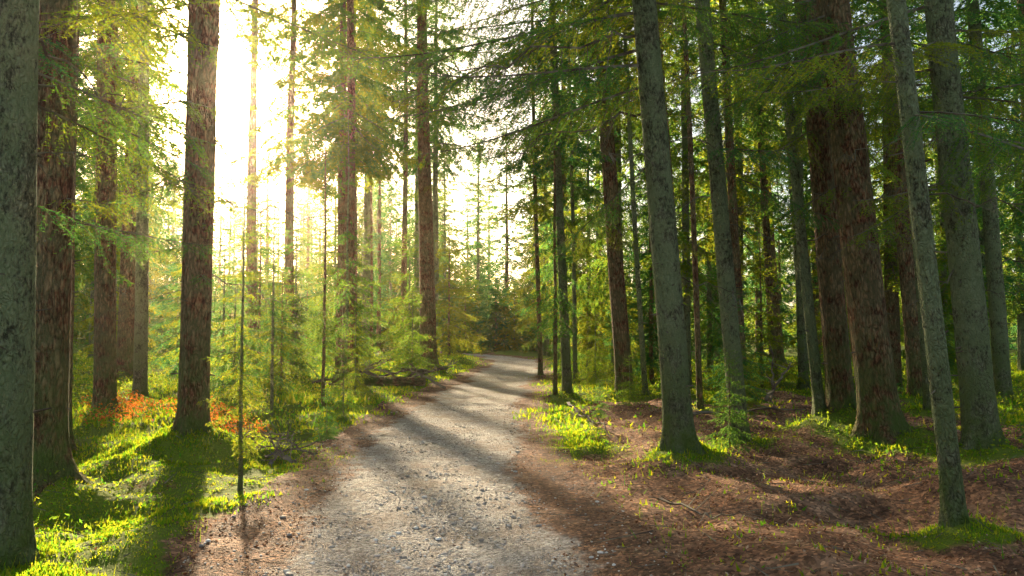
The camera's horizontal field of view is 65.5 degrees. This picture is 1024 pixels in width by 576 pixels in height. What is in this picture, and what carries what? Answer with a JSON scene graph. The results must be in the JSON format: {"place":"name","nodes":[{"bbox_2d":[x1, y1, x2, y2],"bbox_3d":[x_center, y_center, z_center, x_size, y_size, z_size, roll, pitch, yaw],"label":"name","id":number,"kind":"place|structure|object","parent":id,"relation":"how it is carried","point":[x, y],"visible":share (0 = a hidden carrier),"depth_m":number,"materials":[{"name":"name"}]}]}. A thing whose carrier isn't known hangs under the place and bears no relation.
{"place":"outdoors","nodes":[
{"label":"outdoors","id":0,"kind":"place"},
{"bbox_2d":[165,352,696,575],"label":"gravel path","id":1,"kind":"structure","parent":0,"point":[500,381],"depth_m":6.54,"materials":[{"name":"grey gravel"}]},
{"bbox_2d":[183,400,679,575],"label":"path pebbles","id":2,"kind":"object","parent":1,"relation":"on","point":[289,573],"visible":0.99,"depth_m":6.50,"materials":[{"name":"gravel"}]},
{"bbox_2d":[0,331,1023,575],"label":"forest ground","id":3,"kind":"structure","parent":0,"point":[862,499],"depth_m":6.88,"materials":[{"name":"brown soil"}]},
{"bbox_2d":[72,0,135,384],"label":"spruce tree","id":4,"kind":"object","parent":3,"relation":"on","point":[89,196],"visible":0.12,"depth_m":17.68,"materials":[{"name":"green plant"}]},
{"bbox_2d":[0,0,237,570],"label":"spruce tree","id":5,"kind":"object","parent":3,"relation":"on","point":[20,41],"visible":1,"depth_m":4.90,"materials":[{"name":"green plant"}]},
{"bbox_2d":[74,65,172,355],"bbox_3d":[-11.691,-2.401,24.320,2.863,11.160,2.926,-2,-3,29],"label":"spruce tree","id":6,"kind":"object","parent":3,"relation":"on","point":[90,320],"visible":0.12,"depth_m":23.94,"materials":[{"name":"green plant"}]},
{"bbox_2d":[76,0,184,360],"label":"spruce tree","id":7,"kind":"object","parent":3,"relation":"on","point":[155,219],"visible":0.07,"depth_m":27.36,"materials":[{"name":"green plant"}]},
{"bbox_2d":[75,0,187,397],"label":"spruce tree","id":8,"kind":"object","parent":3,"relation":"on","point":[140,374],"visible":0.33,"depth_m":15.43,"materials":[{"name":"green plant"}]},
{"bbox_2d":[79,0,186,377],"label":"pine tree","id":9,"kind":"object","parent":3,"relation":"on","point":[125,347],"visible":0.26,"depth_m":19.91,"materials":[{"name":"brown plant"}]},
{"bbox_2d":[33,0,245,504],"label":"pine tree","id":10,"kind":"object","parent":3,"relation":"on","point":[59,21],"visible":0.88,"depth_m":6.79,"materials":[{"name":"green plant"}]},
{"bbox_2d":[76,0,222,258],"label":"spruce tree","id":11,"kind":"object","parent":3,"relation":"on","point":[129,99],"visible":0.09,"depth_m":16.85,"materials":[{"name":"green plant"}]},
{"bbox_2d":[69,0,242,451],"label":"pine tree","id":12,"kind":"object","parent":3,"relation":"on","point":[71,437],"visible":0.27,"depth_m":9.72,"materials":[{"name":"brown plant"}]},
{"bbox_2d":[75,0,269,411],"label":"pine tree","id":13,"kind":"object","parent":3,"relation":"on","point":[104,371],"visible":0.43,"depth_m":12.13,"materials":[{"name":"green plant"}]},
{"bbox_2d":[79,389,271,435],"bbox_3d":[-5.465,1.895,12.280,2.318,0.621,4.539,2,-3,-35],"label":"dry fern","id":14,"kind":"object","parent":3,"relation":"on","point":[215,411],"visible":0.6,"depth_m":11.65,"materials":[{"name":"orange plant"}]},
{"bbox_2d":[148,174,226,376],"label":"young spruce","id":15,"kind":"object","parent":3,"relation":"on","point":[172,306],"visible":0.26,"depth_m":22.79,"materials":[{"name":"green plant"}]},
{"bbox_2d":[79,0,303,420],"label":"pine tree","id":16,"kind":"object","parent":3,"relation":"on","point":[191,11],"visible":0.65,"depth_m":10.85,"materials":[{"name":"brown plant"}]},
{"bbox_2d":[177,230,259,391],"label":"young spruce","id":17,"kind":"object","parent":3,"relation":"on","point":[223,305],"visible":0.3,"depth_m":17.95,"materials":[{"name":"green plant"}]},
{"bbox_2d":[196,190,277,490],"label":"young spruce","id":18,"kind":"object","parent":3,"relation":"on","point":[240,384],"visible":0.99,"depth_m":7.05,"materials":[{"name":"green plant"}]},
{"bbox_2d":[210,277,267,396],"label":"young spruce","id":19,"kind":"object","parent":3,"relation":"on","point":[233,360],"visible":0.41,"depth_m":16.31,"materials":[{"name":"green plant"}]},
{"bbox_2d":[76,0,405,436],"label":"pine tree","id":20,"kind":"object","parent":3,"relation":"on","point":[194,387],"visible":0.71,"depth_m":8.89,"materials":[{"name":"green plant"}]},
{"bbox_2d":[214,0,308,366],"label":"pine tree","id":21,"kind":"object","parent":3,"relation":"on","point":[252,194],"visible":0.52,"depth_m":26.12,"materials":[{"name":"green plant"}]},
{"bbox_2d":[211,200,311,372],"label":"young spruce","id":22,"kind":"object","parent":3,"relation":"on","point":[262,285],"visible":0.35,"depth_m":23.95,"materials":[{"name":"green plant"}]},
{"bbox_2d":[243,191,302,415],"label":"young spruce","id":23,"kind":"object","parent":3,"relation":"on","point":[272,347],"visible":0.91,"depth_m":12.97,"materials":[{"name":"green plant"}]},
{"bbox_2d":[242,269,315,395],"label":"young spruce","id":24,"kind":"object","parent":3,"relation":"on","point":[281,364],"visible":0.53,"depth_m":15.12,"materials":[{"name":"green plant"}]},
{"bbox_2d":[223,0,359,371],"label":"spruce tree","id":25,"kind":"object","parent":3,"relation":"on","point":[290,101],"visible":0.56,"depth_m":23.09,"materials":[{"name":"green plant"}]},
{"bbox_2d":[245,223,337,378],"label":"young spruce","id":26,"kind":"object","parent":3,"relation":"on","point":[301,320],"visible":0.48,"depth_m":20.49,"materials":[{"name":"green plant"}]},
{"bbox_2d":[293,136,358,405],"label":"young spruce","id":27,"kind":"object","parent":3,"relation":"on","point":[324,333],"visible":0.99,"depth_m":13.99,"materials":[{"name":"green plant"}]},
{"bbox_2d":[310,390,342,441],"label":"young spruce","id":28,"kind":"object","parent":3,"relation":"on","point":[329,425],"visible":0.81,"depth_m":10.51,"materials":[{"name":"green plant"}]},
{"bbox_2d":[301,182,374,363],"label":"young spruce","id":29,"kind":"object","parent":3,"relation":"on","point":[321,272],"visible":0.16,"depth_m":28.02,"materials":[{"name":"green plant"}]},
{"bbox_2d":[259,0,422,391],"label":"spruce tree","id":30,"kind":"object","parent":3,"relation":"on","point":[350,98],"visible":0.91,"depth_m":17.85,"materials":[{"name":"green plant"}]},
{"bbox_2d":[323,331,367,422],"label":"young spruce","id":31,"kind":"object","parent":3,"relation":"on","point":[342,413],"visible":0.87,"depth_m":12.72,"materials":[{"name":"green plant"}]},
{"bbox_2d":[311,112,381,391],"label":"young spruce","id":32,"kind":"object","parent":3,"relation":"on","point":[347,296],"visible":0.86,"depth_m":16.64,"materials":[{"name":"green plant"}]},
{"bbox_2d":[276,0,423,373],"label":"spruce tree","id":33,"kind":"object","parent":3,"relation":"on","point":[314,20],"visible":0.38,"depth_m":20.57,"materials":[{"name":"green plant"}]},
{"bbox_2d":[333,305,381,398],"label":"young spruce","id":34,"kind":"object","parent":3,"relation":"on","point":[355,350],"visible":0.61,"depth_m":15.22,"materials":[{"name":"green plant"}]},
{"bbox_2d":[316,213,399,370],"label":"young spruce","id":35,"kind":"object","parent":3,"relation":"on","point":[370,307],"visible":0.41,"depth_m":24.98,"materials":[{"name":"green plant"}]},
{"bbox_2d":[294,0,424,364],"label":"spruce tree","id":36,"kind":"object","parent":3,"relation":"on","point":[398,172],"visible":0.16,"depth_m":26.07,"materials":[{"name":"green plant"}]},
{"bbox_2d":[313,0,417,360],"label":"spruce tree","id":37,"kind":"object","parent":3,"relation":"on","point":[367,221],"visible":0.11,"depth_m":31.09,"materials":[{"name":"green plant"}]},
{"bbox_2d":[357,111,399,352],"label":"spruce tree","id":38,"kind":"object","parent":3,"relation":"on","point":[378,244],"visible":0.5,"depth_m":42.03,"materials":[{"name":"green plant"}]},
{"bbox_2d":[332,375,425,385],"bbox_3d":[-3.201,2.228,19.110,2.300,0.255,0.266,-1,-3,12],"label":"fallen log","id":39,"kind":"object","parent":3,"relation":"on","point":[394,381],"visible":0.72,"depth_m":18.97,"materials":[{"name":"brown wood"}]},
{"bbox_2d":[346,0,414,353],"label":"spruce tree","id":40,"kind":"object","parent":3,"relation":"on","point":[371,273],"visible":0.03,"depth_m":38.03,"materials":[{"name":"green plant"}]},
{"bbox_2d":[362,0,449,347],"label":"pine tree","id":41,"kind":"object","parent":3,"relation":"on","point":[403,286],"visible":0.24,"depth_m":30.12,"materials":[{"name":"green plant"}]},
{"bbox_2d":[369,231,446,364],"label":"young spruce","id":42,"kind":"object","parent":3,"relation":"on","point":[416,313],"visible":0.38,"depth_m":27.92,"materials":[{"name":"green plant"}]},
{"bbox_2d":[384,285,439,379],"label":"young spruce","id":43,"kind":"object","parent":3,"relation":"on","point":[412,359],"visible":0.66,"depth_m":20.66,"materials":[{"name":"green plant"}]},
{"bbox_2d":[377,16,455,343],"bbox_3d":[-4.623,-5.391,39.292,3.550,18.190,3.546,1,-3,-24],"label":"spruce tree","id":44,"kind":"object","parent":3,"relation":"on","point":[415,261],"visible":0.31,"depth_m":39.00,"materials":[{"name":"green plant"}]},
{"bbox_2d":[395,0,493,356],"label":"spruce tree","id":45,"kind":"object","parent":3,"relation":"on","point":[436,172],"visible":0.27,"depth_m":34.17,"materials":[{"name":"green plant"}]},
{"bbox_2d":[418,222,486,357],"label":"young spruce","id":46,"kind":"object","parent":3,"relation":"on","point":[448,327],"visible":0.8,"depth_m":32.85,"materials":[{"name":"green plant"}]},
{"bbox_2d":[356,0,550,368],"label":"pine tree","id":47,"kind":"object","parent":3,"relation":"on","point":[426,268],"visible":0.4,"depth_m":25.43,"materials":[{"name":"green plant"}]},
{"bbox_2d":[371,0,622,392],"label":"spruce tree","id":48,"kind":"object","parent":3,"relation":"on","point":[566,360],"visible":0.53,"depth_m":16.72,"materials":[{"name":"green plant"}]},
{"bbox_2d":[0,407,1023,575],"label":"moss carpet","id":49,"kind":"object","parent":3,"relation":"on","point":[41,569],"visible":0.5,"depth_m":7.18,"materials":[{"name":"green moss"}]},
{"bbox_2d":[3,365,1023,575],"bbox_3d":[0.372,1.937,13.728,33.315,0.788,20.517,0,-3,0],"label":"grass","id":50,"kind":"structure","parent":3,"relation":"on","point":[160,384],"depth_m":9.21,"materials":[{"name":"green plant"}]},
{"bbox_2d":[33,350,1023,555],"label":"bilberry undergrowth","id":51,"kind":"object","parent":3,"relation":"on","point":[79,540],"visible":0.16,"depth_m":13.11,"materials":[{"name":"green plant"}]},
{"bbox_2d":[34,380,1023,575],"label":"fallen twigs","id":52,"kind":"object","parent":3,"relation":"on","point":[837,548],"depth_m":6.84,"materials":[{"name":"brown wood"}]},
{"bbox_2d":[479,0,586,374],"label":"pine tree","id":53,"kind":"object","parent":3,"relation":"on","point":[541,210],"visible":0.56,"depth_m":23.05,"materials":[{"name":"green plant"}]},
{"bbox_2d":[513,88,579,356],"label":"spruce tree","id":54,"kind":"object","parent":3,"relation":"on","point":[543,259],"visible":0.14,"depth_m":39.86,"materials":[{"name":"green plant"}]},
{"bbox_2d":[73,87,1020,353],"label":"distant forest","id":55,"kind":"object","parent":3,"relation":"on","point":[493,305],"visible":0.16,"depth_m":61.88,"materials":[{"name":"green plant"}]},
{"bbox_2d":[72,353,1023,442],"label":"grass","id":56,"kind":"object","parent":3,"relation":"on","point":[309,399],"visible":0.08,"depth_m":14.24,"materials":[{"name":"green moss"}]},
{"bbox_2d":[513,90,586,394],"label":"young spruce","id":57,"kind":"object","parent":3,"relation":"on","point":[555,301],"visible":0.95,"depth_m":16.28,"materials":[{"name":"green plant"}]},
{"bbox_2d":[516,153,594,358],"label":"spruce tree","id":58,"kind":"object","parent":3,"relation":"on","point":[534,314],"visible":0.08,"depth_m":32.85,"materials":[{"name":"green plant"}]},
{"bbox_2d":[513,0,604,367],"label":"spruce tree","id":59,"kind":"object","parent":3,"relation":"on","point":[551,272],"visible":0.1,"depth_m":28.58,"materials":[{"name":"green plant"}]},
{"bbox_2d":[542,263,588,373],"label":"young spruce","id":60,"kind":"object","parent":3,"relation":"on","point":[558,362],"visible":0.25,"depth_m":24.48,"materials":[{"name":"green plant"}]},
{"bbox_2d":[515,0,634,379],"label":"spruce tree","id":61,"kind":"object","parent":3,"relation":"on","point":[578,183],"visible":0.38,"depth_m":21.53,"materials":[{"name":"green plant"}]},
{"bbox_2d":[542,111,636,366],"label":"spruce tree","id":62,"kind":"object","parent":3,"relation":"on","point":[589,331],"visible":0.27,"depth_m":26.83,"materials":[{"name":"green plant"}]},
{"bbox_2d":[571,309,614,387],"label":"young spruce","id":63,"kind":"object","parent":3,"relation":"on","point":[591,379],"visible":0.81,"depth_m":18.12,"materials":[{"name":"green plant"}]},
{"bbox_2d":[515,0,681,392],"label":"pine tree","id":64,"kind":"object","parent":3,"relation":"on","point":[619,319],"visible":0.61,"depth_m":16.23,"materials":[{"name":"green plant"}]},
{"bbox_2d":[344,0,855,454],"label":"spruce tree","id":65,"kind":"object","parent":3,"relation":"on","point":[679,431],"visible":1,"depth_m":8.46,"materials":[{"name":"green plant"}]},
{"bbox_2d":[549,0,680,376],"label":"spruce tree","id":66,"kind":"object","parent":3,"relation":"on","point":[600,273],"visible":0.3,"depth_m":22.01,"materials":[{"name":"green plant"}]},
{"bbox_2d":[585,275,656,386],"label":"young spruce","id":67,"kind":"object","parent":3,"relation":"on","point":[632,333],"visible":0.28,"depth_m":19.22,"materials":[{"name":"green plant"}]},
{"bbox_2d":[616,354,645,405],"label":"young spruce","id":68,"kind":"object","parent":3,"relation":"on","point":[630,396],"visible":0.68,"depth_m":13.51,"materials":[{"name":"green plant"}]},
{"bbox_2d":[555,0,715,395],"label":"spruce tree","id":69,"kind":"object","parent":3,"relation":"on","point":[639,299],"visible":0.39,"depth_m":15.89,"materials":[{"name":"green plant"}]},
{"bbox_2d":[590,11,705,372],"bbox_3d":[4.090,-7.396,24.274,3.696,20.791,3.247,-1,-3,27],"label":"pine tree","id":70,"kind":"object","parent":3,"relation":"on","point":[677,131],"visible":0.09,"depth_m":24.11,"materials":[{"name":"green plant"}]},
{"bbox_2d":[599,0,701,294],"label":"pine tree","id":71,"kind":"object","parent":3,"relation":"on","point":[666,8],"visible":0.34,"depth_m":15.42,"materials":[{"name":"green plant"}]},
{"bbox_2d":[610,149,693,384],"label":"spruce tree","id":72,"kind":"object","parent":3,"relation":"on","point":[651,336],"visible":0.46,"depth_m":20.45,"materials":[{"name":"green plant"}]},
{"bbox_2d":[619,0,706,408],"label":"pine tree","id":73,"kind":"object","parent":3,"relation":"on","point":[698,364],"visible":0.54,"depth_m":13.03,"materials":[{"name":"brown plant"}]},
{"bbox_2d":[622,8,706,355],"bbox_3d":[5.633,-6.964,30.850,3.698,20.372,3.728,0,-3,-7],"label":"spruce tree","id":74,"kind":"object","parent":3,"relation":"on","point":[680,171],"visible":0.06,"depth_m":30.81,"materials":[{"name":"green plant"}]},
{"bbox_2d":[633,3,721,388],"bbox_3d":[4.013,-4.119,18.966,2.404,13.860,2.204,1,-3,-25],"label":"spruce tree","id":75,"kind":"object","parent":3,"relation":"on","point":[686,268],"visible":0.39,"depth_m":18.79,"materials":[{"name":"green plant"}]},
{"bbox_2d":[511,0,894,443],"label":"spruce tree","id":76,"kind":"object","parent":3,"relation":"on","point":[729,316],"visible":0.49,"depth_m":9.55,"materials":[{"name":"green plant"}]},
{"bbox_2d":[679,94,757,370],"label":"spruce tree","id":77,"kind":"object","parent":3,"relation":"on","point":[713,340],"visible":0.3,"depth_m":24.84,"materials":[{"name":"green plant"}]},
{"bbox_2d":[670,0,772,364],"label":"spruce tree","id":78,"kind":"object","parent":3,"relation":"on","point":[748,229],"visible":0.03,"depth_m":29.20,"materials":[{"name":"green plant"}]},
{"bbox_2d":[699,348,756,452],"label":"young spruce","id":79,"kind":"object","parent":3,"relation":"on","point":[728,429],"visible":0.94,"depth_m":9.12,"materials":[{"name":"green plant"}]},
{"bbox_2d":[675,0,788,310],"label":"spruce tree","id":80,"kind":"object","parent":3,"relation":"on","point":[740,195],"visible":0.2,"depth_m":22.38,"materials":[{"name":"green plant"}]},
{"bbox_2d":[662,0,806,387],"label":"pine tree","id":81,"kind":"object","parent":3,"relation":"on","point":[734,235],"visible":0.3,"depth_m":16.61,"materials":[{"name":"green plant"}]},
{"bbox_2d":[702,287,779,405],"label":"young spruce","id":82,"kind":"object","parent":3,"relation":"on","point":[745,362],"visible":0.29,"depth_m":14.39,"materials":[{"name":"green plant"}]},
{"bbox_2d":[679,0,807,379],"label":"pine tree","id":83,"kind":"object","parent":3,"relation":"on","point":[765,225],"visible":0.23,"depth_m":18.08,"materials":[{"name":"green plant"}]},
{"bbox_2d":[719,5,792,366],"bbox_3d":[9.546,-6.293,30.356,3.481,19.202,3.417,1,-3,-23],"label":"pine tree","id":84,"kind":"object","parent":3,"relation":"on","point":[780,354],"visible":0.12,"depth_m":29.82,"materials":[{"name":"green plant"}]},
{"bbox_2d":[715,240,810,391],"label":"young spruce","id":85,"kind":"object","parent":3,"relation":"on","point":[767,332],"visible":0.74,"depth_m":16.91,"materials":[{"name":"green plant"}]},
{"bbox_2d":[743,19,791,350],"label":"spruce tree","id":86,"kind":"object","parent":3,"relation":"on","point":[756,296],"visible":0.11,"depth_m":40.82,"materials":[{"name":"green plant"}]},
{"bbox_2d":[747,177,796,354],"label":"spruce tree","id":87,"kind":"object","parent":3,"relation":"on","point":[784,309],"visible":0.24,"depth_m":38.35,"materials":[{"name":"green plant"}]},
{"bbox_2d":[731,0,814,372],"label":"spruce tree","id":88,"kind":"object","parent":3,"relation":"on","point":[793,248],"visible":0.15,"depth_m":20.33,"materials":[{"name":"green plant"}]},
{"bbox_2d":[739,0,814,390],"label":"spruce tree","id":89,"kind":"object","parent":3,"relation":"on","point":[802,355],"visible":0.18,"depth_m":16.95,"materials":[{"name":"green plant"}]},
{"bbox_2d":[616,0,990,412],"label":"pine tree","id":90,"kind":"object","parent":3,"relation":"on","point":[839,388],"visible":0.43,"depth_m":10.14,"materials":[{"name":"green plant"}]},
{"bbox_2d":[767,15,860,369],"bbox_3d":[9.776,-6.058,25.761,3.516,18.360,3.757,0,-3,-4],"label":"spruce tree","id":91,"kind":"object","parent":3,"relation":"on","point":[814,282],"visible":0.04,"depth_m":25.44,"materials":[{"name":"brown plant"}]},
{"bbox_2d":[633,0,1023,446],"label":"pine tree","id":92,"kind":"object","parent":3,"relation":"on","point":[880,414],"visible":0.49,"depth_m":9.30,"materials":[{"name":"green plant"}]},
{"bbox_2d":[725,0,943,415],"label":"spruce tree","id":93,"kind":"object","parent":3,"relation":"on","point":[818,400],"visible":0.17,"depth_m":10.17,"materials":[{"name":"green plant"}]},
{"bbox_2d":[678,0,1023,449],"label":"spruce tree","id":94,"kind":"object","parent":3,"relation":"on","point":[980,422],"visible":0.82,"depth_m":8.18,"materials":[{"name":"green plant"}]},
{"bbox_2d":[709,0,1023,527],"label":"spruce tree","id":95,"kind":"object","parent":3,"relation":"on","point":[953,509],"visible":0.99,"depth_m":5.53,"materials":[{"name":"grey plant"}]},
{"bbox_2d":[729,0,1023,396],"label":"pine tree","id":96,"kind":"object","parent":3,"relation":"on","point":[906,273],"visible":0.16,"depth_m":14.51,"materials":[{"name":"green plant"}]},
{"bbox_2d":[842,0,962,393],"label":"spruce tree","id":97,"kind":"object","parent":3,"relation":"on","point":[889,264],"visible":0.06,"depth_m":17.46,"materials":[{"name":"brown wood"}]},
{"bbox_2d":[874,0,936,409],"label":"spruce tree","id":98,"kind":"object","parent":3,"relation":"on","point":[926,396],"visible":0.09,"depth_m":12.43,"materials":[{"name":"brown plant"}]},
{"bbox_2d":[822,0,1023,244],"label":"spruce tree","id":99,"kind":"object","parent":3,"relation":"on","point":[992,94],"visible":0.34,"depth_m":9.62,"materials":[{"name":"green plant"}]},
{"bbox_2d":[879,0,1023,399],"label":"spruce tree","id":100,"kind":"object","parent":3,"relation":"on","point":[1000,349],"visible":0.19,"depth_m":14.94,"materials":[{"name":"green plant"}]},
{"bbox_2d":[896,77,1010,397],"bbox_3d":[9.387,-1.406,17.680,2.813,8.320,2.692,-2,-3,33],"label":"spruce tree","id":101,"kind":"object","parent":3,"relation":"on","point":[943,273],"visible":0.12,"depth_m":17.32,"materials":[{"name":"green plant"}]},
{"bbox_2d":[900,1,1023,335],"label":"spruce tree","id":102,"kind":"object","parent":3,"relation":"on","point":[1009,261],"visible":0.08,"depth_m":21.74,"materials":[{"name":"green plant"}]},
{"bbox_2d":[956,0,1023,244],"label":"spruce tree","id":103,"kind":"object","parent":3,"relation":"on","point":[1020,214],"visible":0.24,"depth_m":17.90,"materials":[{"name":"green plant"}]},
{"bbox_2d":[991,0,1023,370],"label":"spruce tree","id":104,"kind":"object","parent":3,"relation":"on","point":[1017,310],"visible":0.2,"depth_m":27.79,"materials":[{"name":"green plant"}]},
{"bbox_2d":[76,0,1023,321],"label":"sky","id":105,"kind":"structure","parent":0,"point":[230,124],"materials":[{"name":"white"}]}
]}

